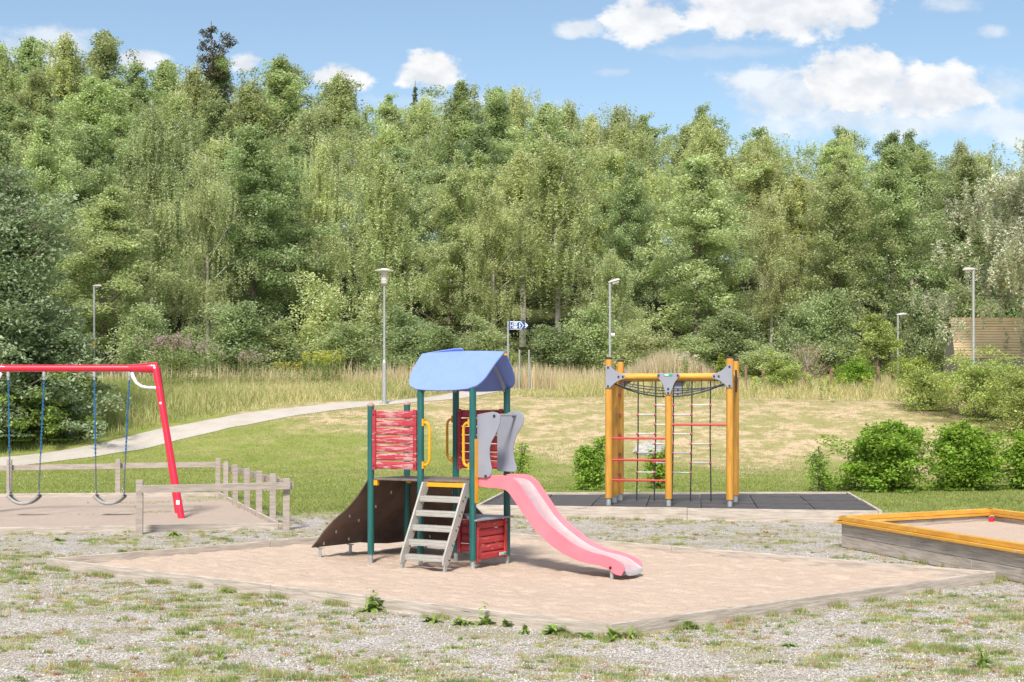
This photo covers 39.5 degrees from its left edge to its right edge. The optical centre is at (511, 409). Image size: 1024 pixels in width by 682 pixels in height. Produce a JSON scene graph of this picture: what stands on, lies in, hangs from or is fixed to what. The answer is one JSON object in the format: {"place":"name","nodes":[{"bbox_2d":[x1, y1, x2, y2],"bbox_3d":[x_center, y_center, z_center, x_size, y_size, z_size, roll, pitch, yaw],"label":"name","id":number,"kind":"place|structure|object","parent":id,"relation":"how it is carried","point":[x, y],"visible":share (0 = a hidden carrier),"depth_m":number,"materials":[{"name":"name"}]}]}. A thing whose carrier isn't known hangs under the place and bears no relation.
{"place":"outdoors","nodes":[
{"label":"outdoors","id":0,"kind":"place"},
{"bbox_2d":[0,391,498,464],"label":"path","id":1,"kind":"structure","parent":0,"point":[148,439],"depth_m":47.61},
{"bbox_2d":[12,357,895,389],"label":"reed grass","id":2,"kind":"structure","parent":0,"point":[539,375],"depth_m":63.44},
{"bbox_2d":[0,240,1023,681],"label":"ground","id":3,"kind":"structure","parent":0,"point":[304,526],"depth_m":21.35,"materials":[{"name":"grey plant"}]},
{"bbox_2d":[8,36,61,148],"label":"leafy tree","id":4,"kind":"object","parent":3,"relation":"on","point":[27,59],"visible":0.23,"depth_m":128.62,"materials":[{"name":"green plant"}]},
{"bbox_2d":[0,372,101,442],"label":"bramble bush","id":5,"kind":"object","parent":3,"relation":"on","point":[49,417],"visible":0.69,"depth_m":45.34,"materials":[{"name":"green plant"}]},
{"bbox_2d":[1,114,114,321],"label":"leafy tree","id":6,"kind":"object","parent":3,"relation":"on","point":[39,159],"visible":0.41,"depth_m":79.64,"materials":[{"name":"green plant"}]},
{"bbox_2d":[2,67,116,162],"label":"leafy tree","id":7,"kind":"object","parent":3,"relation":"on","point":[35,98],"visible":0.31,"depth_m":106.83,"materials":[{"name":"green plant"}]},
{"bbox_2d":[0,306,119,440],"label":"broadleaf shrub","id":8,"kind":"object","parent":3,"relation":"on","point":[65,334],"visible":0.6,"depth_m":46.04,"materials":[{"name":"green plant"}]},
{"bbox_2d":[0,163,133,436],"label":"broadleaf tree","id":9,"kind":"object","parent":3,"relation":"on","point":[23,275],"visible":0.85,"depth_m":45.98,"materials":[{"name":"green plant"}]},
{"bbox_2d":[26,29,114,131],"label":"slender tree","id":10,"kind":"object","parent":3,"relation":"on","point":[67,65],"visible":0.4,"depth_m":119.51,"materials":[{"name":"plant"}]},
{"bbox_2d":[38,123,143,337],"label":"leafy tree","id":11,"kind":"object","parent":3,"relation":"on","point":[85,154],"visible":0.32,"depth_m":87.81,"materials":[{"name":"green plant"}]},
{"bbox_2d":[51,72,137,284],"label":"slender tree","id":12,"kind":"object","parent":3,"relation":"on","point":[92,103],"visible":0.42,"depth_m":100.98,"materials":[{"name":"green plant"}]},
{"bbox_2d":[52,29,153,159],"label":"slender tree","id":13,"kind":"object","parent":3,"relation":"on","point":[103,54],"visible":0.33,"depth_m":127.38,"materials":[{"name":"green plant"}]},
{"bbox_2d":[31,185,196,375],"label":"leafy tree","id":14,"kind":"object","parent":3,"relation":"on","point":[110,209],"visible":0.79,"depth_m":72.02,"materials":[{"name":"green plant"}]},
{"bbox_2d":[0,496,268,526],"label":"swing sand","id":15,"kind":"structure","parent":3,"relation":"on","point":[51,511],"depth_m":26.01,"materials":[{"name":"sand"}]},
{"bbox_2d":[0,362,184,518],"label":"swing set","id":16,"kind":"object","parent":15,"relation":"on","point":[154,368],"visible":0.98,"depth_m":25.23,"materials":[{"name":"red paint"}]},
{"bbox_2d":[0,492,281,533],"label":"pit edging","id":17,"kind":"object","parent":3,"relation":"on","point":[273,524],"visible":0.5,"depth_m":22.41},
{"bbox_2d":[103,60,182,170],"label":"leafy tree","id":18,"kind":"object","parent":3,"relation":"on","point":[137,82],"visible":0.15,"depth_m":119.27,"materials":[{"name":"green plant"}]},
{"bbox_2d":[103,301,185,377],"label":"bush","id":19,"kind":"object","parent":3,"relation":"on","point":[142,321],"visible":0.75,"depth_m":69.72,"materials":[{"name":"green plant"}]},
{"bbox_2d":[0,458,293,534],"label":"fence","id":20,"kind":"object","parent":3,"relation":"on","point":[273,483],"visible":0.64,"depth_m":25.05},
{"bbox_2d":[96,97,203,358],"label":"birch tree","id":21,"kind":"object","parent":3,"relation":"on","point":[152,141],"visible":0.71,"depth_m":83.56,"materials":[{"name":"green plant"}]},
{"bbox_2d":[118,85,210,278],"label":"birch tree","id":22,"kind":"object","parent":3,"relation":"on","point":[174,109],"visible":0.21,"depth_m":107.06,"materials":[{"name":"green plant"}]},
{"bbox_2d":[165,61,222,246],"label":"slender tree","id":23,"kind":"object","parent":3,"relation":"on","point":[196,90],"visible":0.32,"depth_m":116.83,"materials":[{"name":"plant"}]},
{"bbox_2d":[148,148,258,362],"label":"birch tree","id":24,"kind":"object","parent":3,"relation":"on","point":[207,197],"visible":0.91,"depth_m":76.63,"materials":[{"name":"green plant"}]},
{"bbox_2d":[179,21,238,118],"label":"pine tree","id":25,"kind":"object","parent":3,"relation":"on","point":[208,73],"visible":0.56,"depth_m":124.29,"materials":[{"name":"green plant"}]},
{"bbox_2d":[157,96,274,306],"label":"leafy tree","id":26,"kind":"object","parent":3,"relation":"on","point":[216,121],"visible":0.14,"depth_m":95.18,"materials":[{"name":"green plant"}]},
{"bbox_2d":[143,128,309,325],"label":"birch tree","id":27,"kind":"object","parent":3,"relation":"on","point":[216,147],"visible":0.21,"depth_m":90.48,"materials":[{"name":"green plant"}]},
{"bbox_2d":[169,300,289,376],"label":"bush","id":28,"kind":"object","parent":3,"relation":"on","point":[236,340],"visible":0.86,"depth_m":69.14,"materials":[{"name":"green plant"}]},
{"bbox_2d":[205,74,293,161],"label":"slender tree","id":29,"kind":"object","parent":3,"relation":"on","point":[252,102],"visible":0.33,"depth_m":108.89,"materials":[{"name":"plant"}]},
{"bbox_2d":[178,121,341,366],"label":"leafy tree","id":30,"kind":"object","parent":3,"relation":"on","point":[251,177],"visible":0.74,"depth_m":80.23,"materials":[{"name":"green plant"}]},
{"bbox_2d":[196,138,358,336],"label":"leafy tree","id":31,"kind":"object","parent":3,"relation":"on","point":[295,154],"visible":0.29,"depth_m":91.39,"materials":[{"name":"green plant"}]},
{"bbox_2d":[230,53,335,163],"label":"slender tree","id":32,"kind":"object","parent":3,"relation":"on","point":[279,82],"visible":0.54,"depth_m":117.29,"materials":[{"name":"green plant"}]},
{"bbox_2d":[244,315,332,374],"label":"bush","id":33,"kind":"object","parent":3,"relation":"on","point":[287,343],"visible":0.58,"depth_m":70.72,"materials":[{"name":"green plant"}]},
{"bbox_2d":[273,131,357,350],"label":"birch tree","id":34,"kind":"object","parent":3,"relation":"on","point":[322,175],"visible":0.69,"depth_m":85.50,"materials":[{"name":"green plant"}]},
{"bbox_2d":[261,107,372,318],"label":"birch tree","id":35,"kind":"object","parent":3,"relation":"on","point":[305,131],"visible":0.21,"depth_m":98.30,"materials":[{"name":"green plant"}]},
{"bbox_2d":[270,96,376,255],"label":"birch tree","id":36,"kind":"object","parent":3,"relation":"on","point":[325,116],"visible":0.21,"depth_m":107.25,"materials":[{"name":"green plant"}]},
{"bbox_2d":[285,270,387,376],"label":"bush","id":37,"kind":"object","parent":3,"relation":"on","point":[324,311],"visible":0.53,"depth_m":71.98,"materials":[{"name":"green plant"}]},
{"bbox_2d":[306,68,381,241],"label":"slender tree","id":38,"kind":"object","parent":3,"relation":"on","point":[341,90],"visible":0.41,"depth_m":118.31,"materials":[{"name":"plant"}]},
{"bbox_2d":[304,321,401,375],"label":"bush","id":39,"kind":"object","parent":3,"relation":"on","point":[344,335],"visible":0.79,"depth_m":68.90,"materials":[{"name":"green plant"}]},
{"bbox_2d":[305,151,448,363],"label":"birch tree","id":40,"kind":"object","parent":3,"relation":"on","point":[382,213],"visible":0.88,"depth_m":75.37,"materials":[{"name":"green plant"}]},
{"bbox_2d":[323,118,442,315],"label":"birch tree","id":41,"kind":"object","parent":3,"relation":"on","point":[388,139],"visible":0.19,"depth_m":99.33,"materials":[{"name":"green plant"}]},
{"bbox_2d":[330,144,438,323],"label":"leafy tree","id":42,"kind":"object","parent":3,"relation":"on","point":[404,153],"visible":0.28,"depth_m":91.14,"materials":[{"name":"green plant"}]},
{"bbox_2d":[329,101,450,267],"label":"leafy tree","id":43,"kind":"object","parent":3,"relation":"on","point":[391,111],"visible":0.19,"depth_m":104.70,"materials":[{"name":"green plant"}]},
{"bbox_2d":[347,305,450,371],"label":"bush","id":44,"kind":"object","parent":3,"relation":"on","point":[405,342],"visible":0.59,"depth_m":70.44,"materials":[{"name":"green plant"}]},
{"bbox_2d":[347,91,452,239],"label":"birch tree","id":45,"kind":"object","parent":3,"relation":"on","point":[423,107],"visible":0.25,"depth_m":119.66,"materials":[{"name":"green plant"}]},
{"bbox_2d":[386,326,481,371],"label":"bush","id":46,"kind":"object","parent":3,"relation":"on","point":[441,340],"visible":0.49,"depth_m":68.32,"materials":[{"name":"green plant"}]},
{"bbox_2d":[401,149,511,331],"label":"leafy tree","id":47,"kind":"object","parent":3,"relation":"on","point":[449,215],"visible":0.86,"depth_m":83.54,"materials":[{"name":"green plant"}]},
{"bbox_2d":[407,103,508,248],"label":"leafy tree","id":48,"kind":"object","parent":3,"relation":"on","point":[463,114],"visible":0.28,"depth_m":108.17,"materials":[{"name":"green plant"}]},
{"bbox_2d":[413,79,503,210],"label":"leafy tree","id":49,"kind":"object","parent":3,"relation":"on","point":[461,94],"visible":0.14,"depth_m":129.99,"materials":[{"name":"green plant"}]},
{"bbox_2d":[405,124,514,300],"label":"leafy tree","id":50,"kind":"object","parent":3,"relation":"on","point":[480,140],"visible":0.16,"depth_m":97.67,"materials":[{"name":"green plant"}]},
{"bbox_2d":[396,150,524,337],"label":"leafy tree","id":51,"kind":"object","parent":3,"relation":"on","point":[480,165],"visible":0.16,"depth_m":90.16,"materials":[{"name":"green plant"}]},
{"bbox_2d":[450,313,518,357],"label":"bush","id":52,"kind":"object","parent":3,"relation":"on","point":[489,338],"visible":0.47,"depth_m":71.34,"materials":[{"name":"green plant"}]},
{"bbox_2d":[447,86,534,180],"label":"slender tree","id":53,"kind":"object","parent":3,"relation":"on","point":[496,106],"visible":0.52,"depth_m":119.65,"materials":[{"name":"green plant"}]},
{"bbox_2d":[449,182,545,346],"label":"birch tree","id":54,"kind":"object","parent":3,"relation":"on","point":[490,240],"visible":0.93,"depth_m":77.64,"materials":[{"name":"green plant"}]},
{"bbox_2d":[0,370,1023,454],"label":"meadow grass","id":55,"kind":"structure","parent":3,"relation":"on","point":[201,395],"depth_m":56.15,"materials":[{"name":"plant"}]},
{"bbox_2d":[0,539,1023,681],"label":"dry stems","id":56,"kind":"object","parent":3,"relation":"on","point":[330,614],"visible":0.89,"depth_m":11.44,"materials":[{"name":"beige plant"}]},
{"bbox_2d":[0,512,1023,681],"bbox_3d":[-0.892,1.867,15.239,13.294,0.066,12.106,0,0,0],"label":"grass tufts","id":57,"kind":"object","parent":3,"relation":"on","point":[824,657],"visible":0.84,"depth_m":11.45,"materials":[{"name":"plant"}]},
{"bbox_2d":[0,549,1023,681],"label":"loose stones","id":58,"kind":"object","parent":3,"relation":"on","point":[447,663],"visible":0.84,"depth_m":11.37,"materials":[{"name":"gravel"}]},
{"bbox_2d":[4,514,1023,639],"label":"edging weeds","id":59,"kind":"object","parent":3,"relation":"on","point":[640,633],"visible":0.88,"depth_m":14.35,"materials":[{"name":"green plant"}]},
{"bbox_2d":[458,146,572,346],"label":"slender tree","id":60,"kind":"object","parent":3,"relation":"on","point":[514,163],"visible":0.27,"depth_m":86.74,"materials":[{"name":"plant"}]},
{"bbox_2d":[47,533,995,636],"bbox_3d":[-0.116,1.863,16.365,8.919,0.183,6.378,0,0,43],"label":"pit edging","id":61,"kind":"object","parent":3,"relation":"on","point":[959,579],"visible":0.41,"depth_m":14.68,"materials":[{"name":"concrete"}]},
{"bbox_2d":[96,540,953,622],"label":"sand","id":62,"kind":"structure","parent":3,"relation":"on","point":[537,577],"depth_m":15.85,"materials":[{"name":"sand"}]},
{"bbox_2d":[312,348,642,579],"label":"play tower","id":63,"kind":"structure","parent":62,"relation":"on","point":[420,511],"depth_m":17.07,"materials":[{"name":"teal paint"}]},
{"bbox_2d":[453,102,597,292],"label":"leafy tree","id":64,"kind":"object","parent":3,"relation":"on","point":[546,115],"visible":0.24,"depth_m":107.71,"materials":[{"name":"green plant"}]},
{"bbox_2d":[510,324,604,376],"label":"bush","id":65,"kind":"object","parent":3,"relation":"on","point":[550,346],"visible":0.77,"depth_m":69.78,"materials":[{"name":"green plant"}]},
{"bbox_2d":[497,127,630,331],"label":"birch tree","id":66,"kind":"object","parent":3,"relation":"on","point":[551,174],"visible":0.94,"depth_m":79.62,"materials":[{"name":"green plant"}]},
{"bbox_2d":[566,435,604,489],"bbox_3d":[1.897,1.394,33.617,1.248,1.606,0.963,0,0,0],"label":"hornbeam sapling","id":67,"kind":"object","parent":3,"relation":"on","point":[590,462],"visible":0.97,"depth_m":33.53,"materials":[{"name":"green plant"}]},
{"bbox_2d":[556,300,639,374],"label":"bush","id":68,"kind":"object","parent":3,"relation":"on","point":[597,339],"visible":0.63,"depth_m":70.78,"materials":[{"name":"green plant"}]},
{"bbox_2d":[561,246,656,359],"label":"birch tree","id":69,"kind":"object","parent":3,"relation":"on","point":[609,271],"visible":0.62,"depth_m":74.73,"materials":[{"name":"green plant"}]},
{"bbox_2d":[538,138,687,325],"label":"birch tree","id":70,"kind":"object","parent":3,"relation":"on","point":[615,162],"visible":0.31,"depth_m":88.93,"materials":[{"name":"green plant"}]},
{"bbox_2d":[558,101,672,243],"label":"birch tree","id":71,"kind":"object","parent":3,"relation":"on","point":[617,112],"visible":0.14,"depth_m":118.02,"materials":[{"name":"green plant"}]},
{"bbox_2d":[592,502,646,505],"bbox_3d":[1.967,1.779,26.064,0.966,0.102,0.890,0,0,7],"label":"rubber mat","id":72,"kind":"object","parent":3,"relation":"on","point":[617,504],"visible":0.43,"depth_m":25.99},
{"bbox_2d":[605,356,738,506],"bbox_3d":[2.978,0.403,26.227,2.343,2.695,1.576,0,0,13],"label":"climbing frame","id":73,"kind":"object","parent":72,"relation":"on","point":[621,378],"visible":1,"depth_m":25.76,"materials":[{"name":"wood"}]},
{"bbox_2d":[579,119,681,263],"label":"birch tree","id":74,"kind":"object","parent":3,"relation":"on","point":[623,136],"visible":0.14,"depth_m":107.65,"materials":[{"name":"green plant"}]},
{"bbox_2d":[588,160,684,333],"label":"leafy tree","id":75,"kind":"object","parent":3,"relation":"on","point":[630,199],"visible":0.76,"depth_m":83.58,"materials":[{"name":"green plant"}]},
{"bbox_2d":[597,318,679,373],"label":"bush","id":76,"kind":"object","parent":3,"relation":"on","point":[629,353],"visible":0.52,"depth_m":68.64,"materials":[{"name":"green plant"}]},
{"bbox_2d":[625,348,716,383],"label":"pale reeds","id":77,"kind":"object","parent":3,"relation":"on","point":[666,363],"visible":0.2,"depth_m":62.45,"materials":[{"name":"beige plant"}]},
{"bbox_2d":[476,492,881,522],"bbox_3d":[3.138,1.815,26.549,7.565,0.278,5.564,0,0,0],"label":"pad edging","id":78,"kind":"object","parent":3,"relation":"on","point":[755,515],"visible":0.52,"depth_m":24.52,"materials":[{"name":"concrete"}]},
{"bbox_2d":[626,152,763,360],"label":"leafy tree","id":79,"kind":"object","parent":3,"relation":"on","point":[699,219],"visible":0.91,"depth_m":75.94,"materials":[{"name":"green plant"}]},
{"bbox_2d":[627,154,769,334],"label":"leafy tree","id":80,"kind":"object","parent":3,"relation":"on","point":[734,198],"visible":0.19,"depth_m":85.81,"materials":[{"name":"green plant"}]},
{"bbox_2d":[655,124,757,258],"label":"slender tree","id":81,"kind":"object","parent":3,"relation":"on","point":[709,144],"visible":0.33,"depth_m":97.28,"materials":[{"name":"plant"}]},
{"bbox_2d":[684,307,786,377],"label":"bush","id":82,"kind":"object","parent":3,"relation":"on","point":[724,332],"visible":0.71,"depth_m":71.61,"materials":[{"name":"green plant"}]},
{"bbox_2d":[721,193,818,346],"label":"birch tree","id":83,"kind":"object","parent":3,"relation":"on","point":[768,246],"visible":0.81,"depth_m":79.77,"materials":[{"name":"green plant"}]},
{"bbox_2d":[723,144,822,285],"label":"birch tree","id":84,"kind":"object","parent":3,"relation":"on","point":[764,180],"visible":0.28,"depth_m":98.46,"materials":[{"name":"green plant"}]},
{"bbox_2d":[744,348,816,390],"bbox_3d":[11.165,-1.441,59.235,3.000,2.142,2.742,0,0,0],"label":"bush","id":85,"kind":"object","parent":3,"relation":"on","point":[780,372],"visible":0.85,"depth_m":59.05,"materials":[{"name":"green plant"}]},
{"bbox_2d":[717,166,869,330],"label":"birch tree","id":86,"kind":"object","parent":3,"relation":"on","point":[797,190],"visible":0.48,"depth_m":86.75,"materials":[{"name":"green plant"}]},
{"bbox_2d":[766,300,836,378],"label":"bush","id":87,"kind":"object","parent":3,"relation":"on","point":[800,320],"visible":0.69,"depth_m":72.40,"materials":[{"name":"green plant"}]},
{"bbox_2d":[778,287,874,376],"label":"bush","id":88,"kind":"object","parent":3,"relation":"on","point":[839,326],"visible":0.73,"depth_m":73.23,"materials":[{"name":"green plant"}]},
{"bbox_2d":[753,144,908,310],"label":"leafy tree","id":89,"kind":"object","parent":3,"relation":"on","point":[845,153],"visible":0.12,"depth_m":97.21,"materials":[{"name":"green plant"}]},
{"bbox_2d":[769,155,904,367],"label":"leafy tree","id":90,"kind":"object","parent":3,"relation":"on","point":[839,208],"visible":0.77,"depth_m":78.08,"materials":[{"name":"green plant"}]},
{"bbox_2d":[832,307,906,380],"bbox_3d":[16.154,-2.563,63.415,3.434,4.140,3.924,0,0,0],"label":"bush","id":91,"kind":"object","parent":3,"relation":"on","point":[880,335],"visible":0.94,"depth_m":63.68,"materials":[{"name":"green plant"}]},
{"bbox_2d":[815,418,955,491],"bbox_3d":[8.700,1.203,33.188,3.138,1.996,2.562,0,0,20],"label":"hornbeam bush","id":92,"kind":"object","parent":3,"relation":"on","point":[883,456],"visible":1,"depth_m":32.85,"materials":[{"name":"green plant"}]},
{"bbox_2d":[825,143,973,365],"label":"leafy tree","id":93,"kind":"object","parent":3,"relation":"on","point":[888,192],"visible":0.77,"depth_m":79.33,"materials":[{"name":"green plant"}]},
{"bbox_2d":[886,288,954,372],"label":"bush","id":94,"kind":"object","parent":3,"relation":"on","point":[923,329],"visible":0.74,"depth_m":72.29,"materials":[{"name":"green plant"}]},
{"bbox_2d":[883,355,966,410],"bbox_3d":[15.116,-0.817,52.033,3.143,2.315,2.988,0,0,0],"label":"bramble bush","id":95,"kind":"object","parent":3,"relation":"on","point":[925,389],"visible":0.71,"depth_m":51.88,"materials":[{"name":"green plant"}]},
{"bbox_2d":[834,508,1023,581],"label":"sandbox","id":96,"kind":"object","parent":3,"relation":"on","point":[890,534],"visible":0.88,"depth_m":17.92,"materials":[{"name":"wood"}]},
{"bbox_2d":[916,521,1023,542],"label":"sandbox sand","id":97,"kind":"structure","parent":96,"relation":"in","point":[1004,531],"depth_m":19.79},
{"bbox_2d":[889,148,982,287],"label":"leafy tree","id":98,"kind":"object","parent":3,"relation":"on","point":[924,168],"visible":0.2,"depth_m":96.25,"materials":[{"name":"green plant"}]},
{"bbox_2d":[883,152,1013,331],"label":"leafy tree","id":99,"kind":"object","parent":3,"relation":"on","point":[971,164],"visible":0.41,"depth_m":82.24,"materials":[{"name":"green plant"}]},
{"bbox_2d":[903,277,1006,371],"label":"bush","id":100,"kind":"object","parent":3,"relation":"on","point":[964,310],"visible":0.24,"depth_m":74.21,"materials":[{"name":"green plant"}]},
{"bbox_2d":[899,136,1023,357],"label":"willow tree","id":101,"kind":"object","parent":3,"relation":"on","point":[1009,262],"visible":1,"depth_m":56.18,"materials":[{"name":"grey plant"}]},
{"bbox_2d":[899,343,1023,420],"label":"bramble bush","id":102,"kind":"object","parent":3,"relation":"on","point":[973,379],"visible":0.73,"depth_m":49.76,"materials":[{"name":"green plant"}]},
{"bbox_2d":[914,419,1016,490],"bbox_3d":[10.744,1.210,33.712,2.221,1.976,2.330,0,0,23],"label":"hornbeam bush","id":103,"kind":"object","parent":3,"relation":"on","point":[971,462],"visible":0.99,"depth_m":33.26,"materials":[{"name":"green plant"}]},
{"bbox_2d":[943,318,1023,384],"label":"timber shed","id":104,"kind":"structure","parent":3,"relation":"on","point":[994,335],"depth_m":61.49,"materials":[{"name":"brown wood"}]},
{"bbox_2d":[975,363,1023,436],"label":"bramble bush","id":105,"kind":"object","parent":3,"relation":"on","point":[1016,399],"visible":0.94,"depth_m":47.03,"materials":[{"name":"green plant"}]},
{"bbox_2d":[0,396,1023,519],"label":"lawn grass","id":106,"kind":"structure","parent":0,"point":[967,503],"depth_m":38.72,"materials":[{"name":"plant"}]},
{"bbox_2d":[0,0,1023,278],"label":"sky","id":107,"kind":"structure","parent":0,"point":[948,71],"materials":[{"name":"blue"}]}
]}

